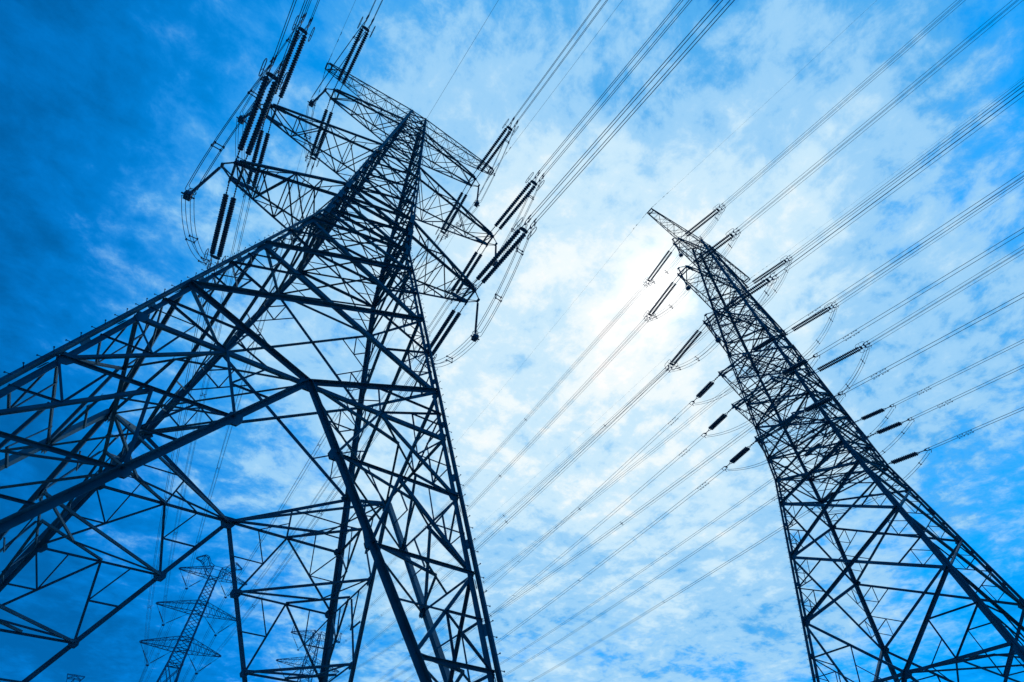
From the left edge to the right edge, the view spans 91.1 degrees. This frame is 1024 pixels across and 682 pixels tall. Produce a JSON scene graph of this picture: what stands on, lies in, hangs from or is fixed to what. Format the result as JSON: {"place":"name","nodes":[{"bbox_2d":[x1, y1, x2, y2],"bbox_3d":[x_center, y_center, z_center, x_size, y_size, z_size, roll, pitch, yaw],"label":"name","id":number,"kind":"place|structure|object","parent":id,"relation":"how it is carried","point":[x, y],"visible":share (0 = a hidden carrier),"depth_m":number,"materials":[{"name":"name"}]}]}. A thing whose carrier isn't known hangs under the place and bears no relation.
{"place":"outdoors","nodes":[
{"label":"outdoors","id":0,"kind":"place"},
{"bbox_2d":[0,0,1023,681],"label":"sky","id":1,"kind":"structure","parent":0,"point":[109,109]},
{"label":"ground","id":2,"kind":"structure","parent":0,"visible":0},
{"bbox_2d":[66,674,84,681],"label":"transmission tower","id":3,"kind":"structure","parent":2,"relation":"on","point":[78,676],"depth_m":221.27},
{"bbox_2d":[139,554,246,681],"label":"transmission tower","id":4,"kind":"structure","parent":2,"relation":"on","point":[201,604],"depth_m":136.24,"materials":[{"name":"metal"}]},
{"bbox_2d":[0,63,504,681],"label":"transmission tower","id":5,"kind":"structure","parent":2,"relation":"on","point":[320,223],"depth_m":20.16,"materials":[{"name":"metal"}]},
{"bbox_2d":[181,166,221,200],"bbox_3d":[-17.600,-9.199,28.795,0.680,4.330,0.440,27,-55,-21],"label":"jumper support","id":6,"kind":"object","parent":5,"relation":"hanging from","point":[207,178],"visible":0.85,"depth_m":27.71,"materials":[{"name":"metal"}]},
{"bbox_2d":[203,183,236,271],"bbox_3d":[-19.109,-7.347,33.028,1.166,0.758,7.120,24,-54,-20],"label":"insulator string","id":7,"kind":"object","parent":5,"relation":"attached to","point":[219,224],"visible":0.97,"depth_m":32.97,"materials":[{"name":"ceramic"}]},
{"bbox_2d":[144,266,216,660],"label":"conductor bundle","id":8,"kind":"object","parent":7,"relation":"attached to","point":[145,654],"visible":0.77,"depth_m":52.55,"materials":[{"name":"metal"}]},
{"bbox_2d":[236,111,250,124],"bbox_3d":[-18.779,-16.326,35.998,0.680,3.330,0.440,27,-55,-21],"label":"jumper support","id":9,"kind":"object","parent":5,"relation":"hanging from","point":[244,120],"visible":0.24,"depth_m":34.81,"materials":[{"name":"metal"}]},
{"bbox_2d":[240,121,271,199],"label":"insulator string","id":10,"kind":"object","parent":5,"relation":"attached to","point":[256,150],"visible":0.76,"depth_m":39.43,"materials":[{"name":"ceramic"}]},
{"bbox_2d":[162,195,250,625],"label":"conductor bundle","id":11,"kind":"object","parent":10,"relation":"attached to","point":[207,383],"visible":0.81,"depth_m":57.36,"materials":[{"name":"metal"}]},
{"bbox_2d":[235,55,287,166],"bbox_3d":[-14.363,-12.686,28.304,1.166,0.758,7.120,29,-53,-23],"label":"insulator string","id":12,"kind":"object","parent":5,"relation":"attached to","point":[260,120],"visible":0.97,"depth_m":28.07,"materials":[{"name":"ceramic"}]},
{"bbox_2d":[181,64,280,267],"bbox_3d":[-17.078,-8.873,28.959,1.731,4.324,14.979,27,-55,-21],"label":"jumper loop","id":13,"kind":"object","parent":12,"relation":"hanging from","point":[223,146],"visible":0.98,"depth_m":26.38,"materials":[{"name":"metal"}]},
{"bbox_2d":[273,0,307,62],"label":"conductor bundle","id":14,"kind":"object","parent":12,"relation":"attached to","point":[293,30],"visible":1,"depth_m":25.40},
{"bbox_2d":[271,13,314,107],"bbox_3d":[-15.606,-19.413,35.190,1.166,0.758,7.120,29,-53,-23],"label":"insulator string","id":15,"kind":"object","parent":5,"relation":"attached to","point":[293,62],"visible":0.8,"depth_m":34.89,"materials":[{"name":"ceramic"}]},
{"bbox_2d":[235,21,307,194],"bbox_3d":[-18.257,-16.001,36.163,1.731,3.325,14.736,27,-55,-21],"label":"jumper loop","id":16,"kind":"object","parent":15,"relation":"hanging from","point":[288,39],"visible":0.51,"depth_m":33.71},
{"bbox_2d":[304,0,319,18],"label":"conductor bundle","id":17,"kind":"object","parent":15,"relation":"attached to","point":[314,8],"visible":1,"depth_m":32.96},
{"bbox_2d":[307,90,325,106],"bbox_3d":[-16.897,-21.305,43.841,0.680,4.330,0.440,27,-55,-21],"label":"jumper support","id":18,"kind":"object","parent":5,"relation":"hanging from","point":[313,101],"visible":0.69,"depth_m":42.47,"materials":[{"name":"metal"}]},
{"bbox_2d":[305,100,334,168],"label":"insulator string","id":19,"kind":"object","parent":5,"relation":"attached to","point":[319,132],"visible":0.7,"depth_m":48.07,"materials":[{"name":"ceramic"}]},
{"bbox_2d":[185,168,312,589],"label":"conductor bundle","id":20,"kind":"object","parent":19,"relation":"attached to","point":[247,374],"visible":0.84,"depth_m":70.28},
{"bbox_2d":[334,15,375,92],"bbox_3d":[-13.766,-24.671,43.452,1.166,0.758,7.120,29,-53,-23],"label":"insulator string","id":21,"kind":"object","parent":5,"relation":"attached to","point":[356,55],"visible":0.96,"depth_m":43.30,"materials":[{"name":"ceramic"}]},
{"bbox_2d":[304,20,370,165],"bbox_3d":[-16.375,-20.979,44.005,1.731,4.324,14.600,27,-55,-21],"label":"jumper loop","id":22,"kind":"object","parent":21,"relation":"hanging from","point":[358,40],"visible":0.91,"depth_m":41.50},
{"bbox_2d":[418,302,464,365],"bbox_3d":[-5.468,-0.417,39.014,1.166,0.758,7.120,24,-54,-20],"label":"insulator string","id":23,"kind":"object","parent":5,"relation":"attached to","point":[447,331],"visible":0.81,"depth_m":38.75,"materials":[{"name":"ceramic"}]},
{"bbox_2d":[195,361,425,674],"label":"conductor bundle","id":24,"kind":"object","parent":23,"relation":"attached to","point":[313,520],"visible":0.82,"depth_m":58.52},
{"bbox_2d":[435,185,469,241],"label":"insulator string","id":25,"kind":"object","parent":5,"relation":"attached to","point":[456,212],"visible":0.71,"depth_m":53.31,"materials":[{"name":"ceramic"}]},
{"bbox_2d":[226,238,440,596],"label":"conductor bundle","id":26,"kind":"object","parent":25,"relation":"attached to","point":[335,413],"visible":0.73,"depth_m":79.32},
{"bbox_2d":[439,124,515,239],"bbox_3d":[-3.629,-14.504,49.598,1.025,4.322,14.600,27,-55,-21],"label":"jumper loop","id":27,"kind":"object","parent":25,"relation":"hanging from","point":[447,236],"visible":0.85,"depth_m":47.06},
{"bbox_2d":[446,246,485,303],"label":"insulator string","id":28,"kind":"object","parent":5,"relation":"attached to","point":[470,271],"visible":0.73,"depth_m":46.36,"materials":[{"name":"ceramic"}]},
{"bbox_2d":[214,299,450,635],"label":"conductor bundle","id":29,"kind":"object","parent":28,"relation":"attached to","point":[347,449],"visible":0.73,"depth_m":67.96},
{"bbox_2d":[470,301,479,341],"bbox_3d":[-2.506,-1.532,35.419,0.680,4.330,0.440,27,-55,-21],"label":"jumper support","id":30,"kind":"object","parent":5,"relation":"hanging from","point":[474,339],"visible":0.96,"depth_m":34.48,"materials":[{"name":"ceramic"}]},
{"bbox_2d":[474,186,479,206],"bbox_3d":[-3.397,-14.447,49.765,0.680,4.330,0.440,27,-55,-21],"label":"jumper support","id":31,"kind":"object","parent":5,"relation":"hanging from","point":[475,204],"visible":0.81,"depth_m":48.33,"materials":[{"name":"metal"}]},
{"bbox_2d":[472,117,518,178],"bbox_3d":[-1.718,-18.551,48.738,1.166,0.758,7.120,29,-53,-23],"label":"insulator string","id":32,"kind":"object","parent":5,"relation":"attached to","point":[491,149],"visible":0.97,"depth_m":48.52,"materials":[{"name":"ceramic"}]},
{"bbox_2d":[514,0,607,119],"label":"conductor bundle","id":33,"kind":"object","parent":32,"relation":"attached to","point":[562,59],"visible":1,"depth_m":42.99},
{"bbox_2d":[470,215,536,290],"bbox_3d":[-0.722,-5.756,34.290,1.166,0.758,7.120,29,-53,-23],"label":"insulator string","id":34,"kind":"object","parent":5,"relation":"attached to","point":[497,256],"visible":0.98,"depth_m":34.03,"materials":[{"name":"ceramic"}]},
{"bbox_2d":[429,221,532,367],"bbox_3d":[-2.738,-1.589,35.252,1.025,4.323,14.980,27,-55,-21],"label":"jumper loop","id":35,"kind":"object","parent":34,"relation":"hanging from","point":[496,293],"visible":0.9,"depth_m":32.55,"materials":[{"name":"metal"}]},
{"bbox_2d":[531,0,734,220],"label":"conductor bundle","id":36,"kind":"object","parent":34,"relation":"attached to","point":[636,105],"visible":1,"depth_m":27.11,"materials":[{"name":"metal"}]},
{"bbox_2d":[489,170,544,235],"bbox_3d":[0.294,-11.336,42.167,1.166,0.758,7.120,29,-53,-23],"label":"insulator string","id":37,"kind":"object","parent":5,"relation":"attached to","point":[515,209],"visible":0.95,"depth_m":41.95,"materials":[{"name":"ceramic"}]},
{"bbox_2d":[454,177,541,301],"bbox_3d":[-1.658,-7.569,43.446,1.025,3.325,14.737,27,-55,-21],"label":"jumper loop","id":38,"kind":"object","parent":37,"relation":"hanging from","point":[529,195],"visible":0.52,"depth_m":40.65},
{"bbox_2d":[540,0,691,175],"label":"conductor bundle","id":39,"kind":"object","parent":37,"relation":"attached to","point":[618,84],"visible":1,"depth_m":35.29,"materials":[{"name":"metal"}]},
{"bbox_2d":[494,1,621,169],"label":"earth wire","id":40,"kind":"object","parent":5,"relation":"attached to","point":[555,88],"visible":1,"depth_m":50.14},
{"bbox_2d":[276,626,341,681],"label":"transmission tower","id":41,"kind":"structure","parent":2,"relation":"on","point":[309,647],"depth_m":190.05,"materials":[{"name":"metal"}]},
{"bbox_2d":[325,213,646,590],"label":"earth wire","id":42,"kind":"object","parent":41,"relation":"attached to","point":[520,366],"visible":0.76,"depth_m":91.78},
{"bbox_2d":[647,208,1023,681],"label":"transmission tower","id":43,"kind":"structure","parent":2,"relation":"on","point":[965,583],"depth_m":44.40,"materials":[{"name":"metal"}]},
{"bbox_2d":[643,246,673,287],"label":"insulator string","id":44,"kind":"object","parent":43,"relation":"attached to","point":[660,267],"visible":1,"depth_m":72.96,"materials":[{"name":"ceramic"}]},
{"bbox_2d":[302,288,645,646],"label":"conductor bundle","id":45,"kind":"object","parent":44,"relation":"attached to","point":[514,429],"visible":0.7,"depth_m":91.55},
{"bbox_2d":[646,207,724,284],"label":"jumper loop","id":46,"kind":"object","parent":44,"relation":"hanging from","point":[689,248],"visible":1,"depth_m":66.90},
{"bbox_2d":[644,276,679,321],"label":"insulator string","id":47,"kind":"object","parent":43,"relation":"attached to","point":[661,297],"visible":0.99,"depth_m":64.68,"materials":[{"name":"ceramic"}]},
{"bbox_2d":[293,319,644,672],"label":"conductor bundle","id":48,"kind":"object","parent":47,"relation":"attached to","point":[521,450],"visible":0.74,"depth_m":80.99,"materials":[{"name":"metal"}]},
{"bbox_2d":[649,233,738,321],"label":"jumper loop","id":49,"kind":"object","parent":47,"relation":"hanging from","point":[698,277],"visible":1,"depth_m":58.44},
{"bbox_2d":[679,269,689,290],"bbox_3d":[20.724,-7.544,60.694,0.680,4.430,0.440,27,-55,-21],"label":"jumper support","id":50,"kind":"object","parent":43,"relation":"hanging from","point":[684,281],"visible":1,"depth_m":59.81,"materials":[{"name":"metal"}]},
{"bbox_2d":[664,325,705,371],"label":"insulator string","id":51,"kind":"object","parent":43,"relation":"attached to","point":[690,341],"visible":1,"depth_m":58.44,"materials":[{"name":"ceramic"}]},
{"bbox_2d":[329,372,668,673],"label":"conductor bundle","id":52,"kind":"object","parent":51,"relation":"attached to","point":[536,493],"visible":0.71,"depth_m":73.45,"materials":[{"name":"metal"}]},
{"bbox_2d":[667,281,775,371],"bbox_3d":[22.396,-0.901,54.518,2.109,4.008,15.257,27,-55,-21],"label":"jumper loop","id":53,"kind":"object","parent":51,"relation":"hanging from","point":[727,330],"visible":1,"depth_m":52.19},
{"bbox_2d":[681,203,725,239],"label":"insulator string","id":54,"kind":"object","parent":43,"relation":"attached to","point":[701,221],"visible":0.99,"depth_m":68.50,"materials":[{"name":"ceramic"}]},
{"bbox_2d":[725,0,962,204],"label":"conductor bundle","id":55,"kind":"object","parent":54,"relation":"attached to","point":[846,100],"visible":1,"depth_m":58.73,"materials":[{"name":"metal"}]},
{"bbox_2d":[689,375,718,405],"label":"insulator string","id":56,"kind":"object","parent":43,"relation":"attached to","point":[706,388],"visible":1,"depth_m":51.95,"materials":[{"name":"ceramic"}]},
{"bbox_2d":[378,404,691,680],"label":"conductor bundle","id":57,"kind":"object","parent":56,"relation":"attached to","point":[568,515],"visible":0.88,"depth_m":65.10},
{"bbox_2d":[692,334,784,404],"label":"jumper loop","id":58,"kind":"object","parent":56,"relation":"hanging from","point":[746,376],"visible":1,"depth_m":47.59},
{"bbox_2d":[706,316,720,342],"bbox_3d":[21.696,-1.419,54.462,0.680,4.430,0.440,27,-55,-21],"label":"jumper support","id":59,"kind":"object","parent":43,"relation":"hanging from","point":[717,340],"visible":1,"depth_m":53.66,"materials":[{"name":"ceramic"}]},
{"bbox_2d":[687,227,740,268],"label":"insulator string","id":60,"kind":"object","parent":43,"relation":"attached to","point":[713,250],"visible":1,"depth_m":60.08,"materials":[{"name":"ceramic"}]},
{"bbox_2d":[741,0,1022,231],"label":"conductor bundle","id":61,"kind":"object","parent":60,"relation":"attached to","point":[886,109],"visible":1,"depth_m":50.20,"materials":[{"name":"metal"}]},
{"bbox_2d":[701,408,731,437],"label":"insulator string","id":62,"kind":"object","parent":43,"relation":"attached to","point":[719,420],"visible":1,"depth_m":50.58,"materials":[{"name":"ceramic"}]},
{"bbox_2d":[404,438,699,681],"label":"conductor bundle","id":63,"kind":"object","parent":62,"relation":"attached to","point":[584,538],"visible":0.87,"depth_m":63.12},
{"bbox_2d":[705,357,816,436],"bbox_3d":[23.225,6.120,47.145,0.714,1.870,13.075,26,-54,-21],"label":"jumper loop","id":64,"kind":"object","parent":62,"relation":"hanging from","point":[770,405],"visible":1,"depth_m":45.80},
{"bbox_2d":[710,296,735,327],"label":"insulator string","id":65,"kind":"object","parent":43,"relation":"attached to","point":[723,310],"visible":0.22,"depth_m":78.61,"materials":[{"name":"ceramic"}]},
{"bbox_2d":[334,331,706,649],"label":"conductor bundle","id":66,"kind":"object","parent":65,"relation":"attached to","point":[557,468],"visible":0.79,"depth_m":100.50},
{"bbox_2d":[714,259,789,328],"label":"jumper loop","id":67,"kind":"object","parent":65,"relation":"hanging from","point":[769,294],"visible":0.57,"depth_m":72.12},
{"bbox_2d":[722,441,755,470],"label":"insulator string","id":68,"kind":"object","parent":43,"relation":"attached to","point":[741,453],"visible":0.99,"depth_m":47.73,"materials":[{"name":"ceramic"}]},
{"bbox_2d":[442,469,722,680],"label":"conductor bundle","id":69,"kind":"object","parent":68,"relation":"attached to","point":[607,557],"visible":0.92,"depth_m":59.09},
{"bbox_2d":[725,397,843,470],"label":"jumper loop","id":70,"kind":"object","parent":68,"relation":"hanging from","point":[794,443],"visible":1,"depth_m":43.07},
{"bbox_2d":[718,272,778,314],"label":"insulator string","id":71,"kind":"object","parent":43,"relation":"attached to","point":[750,290],"visible":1,"depth_m":53.62,"materials":[{"name":"ceramic"}]},
{"bbox_2d":[775,86,1023,275],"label":"conductor bundle","id":72,"kind":"object","parent":71,"relation":"attached to","point":[904,179],"visible":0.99,"depth_m":45.83,"materials":[{"name":"metal"}]},
{"bbox_2d":[740,344,772,379],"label":"insulator string","id":73,"kind":"object","parent":43,"relation":"attached to","point":[749,369],"visible":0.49,"depth_m":71.54,"materials":[{"name":"ceramic"}]},
{"bbox_2d":[334,380,742,680],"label":"conductor bundle","id":74,"kind":"object","parent":73,"relation":"attached to","point":[564,518],"visible":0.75,"depth_m":94.51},
{"bbox_2d":[754,306,836,378],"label":"jumper loop","id":75,"kind":"object","parent":73,"relation":"hanging from","point":[814,342],"visible":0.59,"depth_m":65.37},
{"bbox_2d":[745,330,787,355],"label":"insulator string","id":76,"kind":"object","parent":43,"relation":"attached to","point":[764,343],"visible":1,"depth_m":47.78,"materials":[{"name":"ceramic"}]},
{"bbox_2d":[785,171,1023,330],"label":"conductor bundle","id":77,"kind":"object","parent":76,"relation":"attached to","point":[909,251],"visible":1,"depth_m":40.18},
{"bbox_2d":[659,0,876,200],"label":"earth wire","id":78,"kind":"object","parent":43,"relation":"attached to","point":[770,98],"visible":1,"depth_m":63.74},
{"bbox_2d":[748,255,793,286],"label":"insulator string","id":79,"kind":"object","parent":43,"relation":"attached to","point":[771,271],"visible":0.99,"depth_m":73.58,"materials":[{"name":"ceramic"}]},
{"bbox_2d":[792,80,1023,255],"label":"conductor bundle","id":80,"kind":"object","parent":79,"relation":"attached to","point":[918,161],"visible":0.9,"depth_m":63.29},
{"bbox_2d":[757,383,795,420],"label":"insulator string","id":81,"kind":"object","parent":43,"relation":"attached to","point":[775,403],"visible":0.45,"depth_m":64.70,"materials":[{"name":"ceramic"}]},
{"bbox_2d":[386,420,757,681],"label":"conductor bundle","id":82,"kind":"object","parent":81,"relation":"attached to","point":[611,528],"visible":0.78,"depth_m":80.94,"materials":[{"name":"metal"}]},
{"bbox_2d":[763,344,869,423],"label":"jumper loop","id":83,"kind":"object","parent":81,"relation":"hanging from","point":[838,392],"visible":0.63,"depth_m":58.33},
{"bbox_2d":[773,353,819,378],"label":"insulator string","id":84,"kind":"object","parent":43,"relation":"attached to","point":[795,366],"visible":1,"depth_m":45.50,"materials":[{"name":"ceramic"}]},
{"bbox_2d":[818,228,1023,354],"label":"conductor bundle","id":85,"kind":"object","parent":84,"relation":"attached to","point":[917,296],"visible":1,"depth_m":39.57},
{"bbox_2d":[796,438,826,461],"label":"insulator string","id":86,"kind":"object","parent":43,"relation":"attached to","point":[817,444],"visible":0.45,"depth_m":58.72,"materials":[{"name":"ceramic"}]},
{"bbox_2d":[472,462,798,680],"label":"conductor bundle","id":87,"kind":"object","parent":86,"relation":"attached to","point":[652,562],"visible":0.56,"depth_m":74.06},
{"bbox_2d":[803,408,892,462],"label":"jumper loop","id":88,"kind":"object","parent":86,"relation":"hanging from","point":[858,442],"visible":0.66,"depth_m":53.65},
{"bbox_2d":[785,301,838,333],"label":"insulator string","id":89,"kind":"object","parent":43,"relation":"attached to","point":[812,318],"visible":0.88,"depth_m":66.92,"materials":[{"name":"ceramic"}]},
{"bbox_2d":[837,175,1023,304],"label":"conductor bundle","id":90,"kind":"object","parent":89,"relation":"attached to","point":[936,237],"visible":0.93,"depth_m":59.46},
{"bbox_2d":[794,391,845,416],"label":"insulator string","id":91,"kind":"object","parent":43,"relation":"attached to","point":[818,404],"visible":1,"depth_m":43.03,"materials":[{"name":"ceramic"}]},
{"bbox_2d":[843,293,1023,392],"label":"conductor bundle","id":92,"kind":"object","parent":91,"relation":"attached to","point":[880,371],"visible":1,"depth_m":37.80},
{"bbox_2d":[807,492,833,512],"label":"insulator string","id":93,"kind":"object","parent":43,"relation":"attached to","point":[830,494],"visible":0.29,"depth_m":52.55,"materials":[{"name":"ceramic"}]},
{"bbox_2d":[529,512,808,681],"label":"conductor bundle","id":94,"kind":"object","parent":93,"relation":"attached to","point":[674,594],"visible":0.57,"depth_m":65.38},
{"bbox_2d":[813,451,929,512],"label":"jumper loop","id":95,"kind":"object","parent":93,"relation":"hanging from","point":[883,495],"visible":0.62,"depth_m":48.52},
{"bbox_2d":[812,341,871,374],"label":"insulator string","id":96,"kind":"object","parent":43,"relation":"attached to","point":[853,351],"visible":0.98,"depth_m":59.80,"materials":[{"name":"ceramic"}]},
{"bbox_2d":[868,245,1023,343],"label":"conductor bundle","id":97,"kind":"object","parent":96,"relation":"attached to","point":[950,294],"visible":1,"depth_m":54.07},
{"bbox_2d":[855,404,895,422],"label":"insulator string","id":98,"kind":"object","parent":43,"relation":"attached to","point":[871,414],"visible":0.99,"depth_m":54.36,"materials":[{"name":"ceramic"}]},
{"bbox_2d":[894,339,1023,404],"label":"conductor bundle","id":99,"kind":"object","parent":98,"relation":"attached to","point":[957,372],"visible":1,"depth_m":49.62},
{"bbox_2d":[750,78,1021,278],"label":"earth wire","id":100,"kind":"object","parent":43,"relation":"attached to","point":[889,176],"visible":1,"depth_m":70.40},
{"bbox_2d":[867,417,913,436],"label":"insulator string","id":101,"kind":"object","parent":43,"relation":"attached to","point":[889,427],"visible":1,"depth_m":51.06,"materials":[{"name":"ceramic"}]},
{"bbox_2d":[803,422,912,484],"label":"jumper loop","id":102,"kind":"object","parent":101,"relation":"hanging from","point":[873,460],"visible":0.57,"depth_m":50.57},
{"bbox_2d":[913,364,1023,418],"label":"conductor bundle","id":103,"kind":"object","parent":101,"relation":"attached to","point":[966,391],"visible":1,"depth_m":47.23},
{"bbox_2d":[888,447,931,463],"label":"insulator string","id":104,"kind":"object","parent":43,"relation":"attached to","point":[903,458],"visible":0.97,"depth_m":47.88,"materials":[{"name":"ceramic"}]},
{"bbox_2d":[931,407,1022,448],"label":"conductor bundle","id":105,"kind":"object","parent":104,"relation":"attached to","point":[976,427],"visible":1,"depth_m":44.59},
{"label":"insulator string","id":106,"kind":"object","parent":43,"relation":"attached to","visible":0},
{"bbox_2d":[496,484,793,679],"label":"conductor bundle","id":107,"kind":"object","parent":106,"relation":"attached to","point":[658,575],"visible":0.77,"depth_m":70.32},
{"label":"v-insulator","id":108,"kind":"object","parent":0,"visible":0},
{"bbox_2d":[147,592,184,678],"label":"conductor bundle","id":109,"kind":"object","parent":108,"relation":"hanging from","point":[166,636],"visible":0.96,"depth_m":152.80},
{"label":"v-insulator","id":110,"kind":"object","parent":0,"visible":0},
{"bbox_2d":[193,598,223,661],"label":"conductor bundle","id":111,"kind":"object","parent":110,"relation":"attached to","point":[207,633],"visible":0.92,"depth_m":154.14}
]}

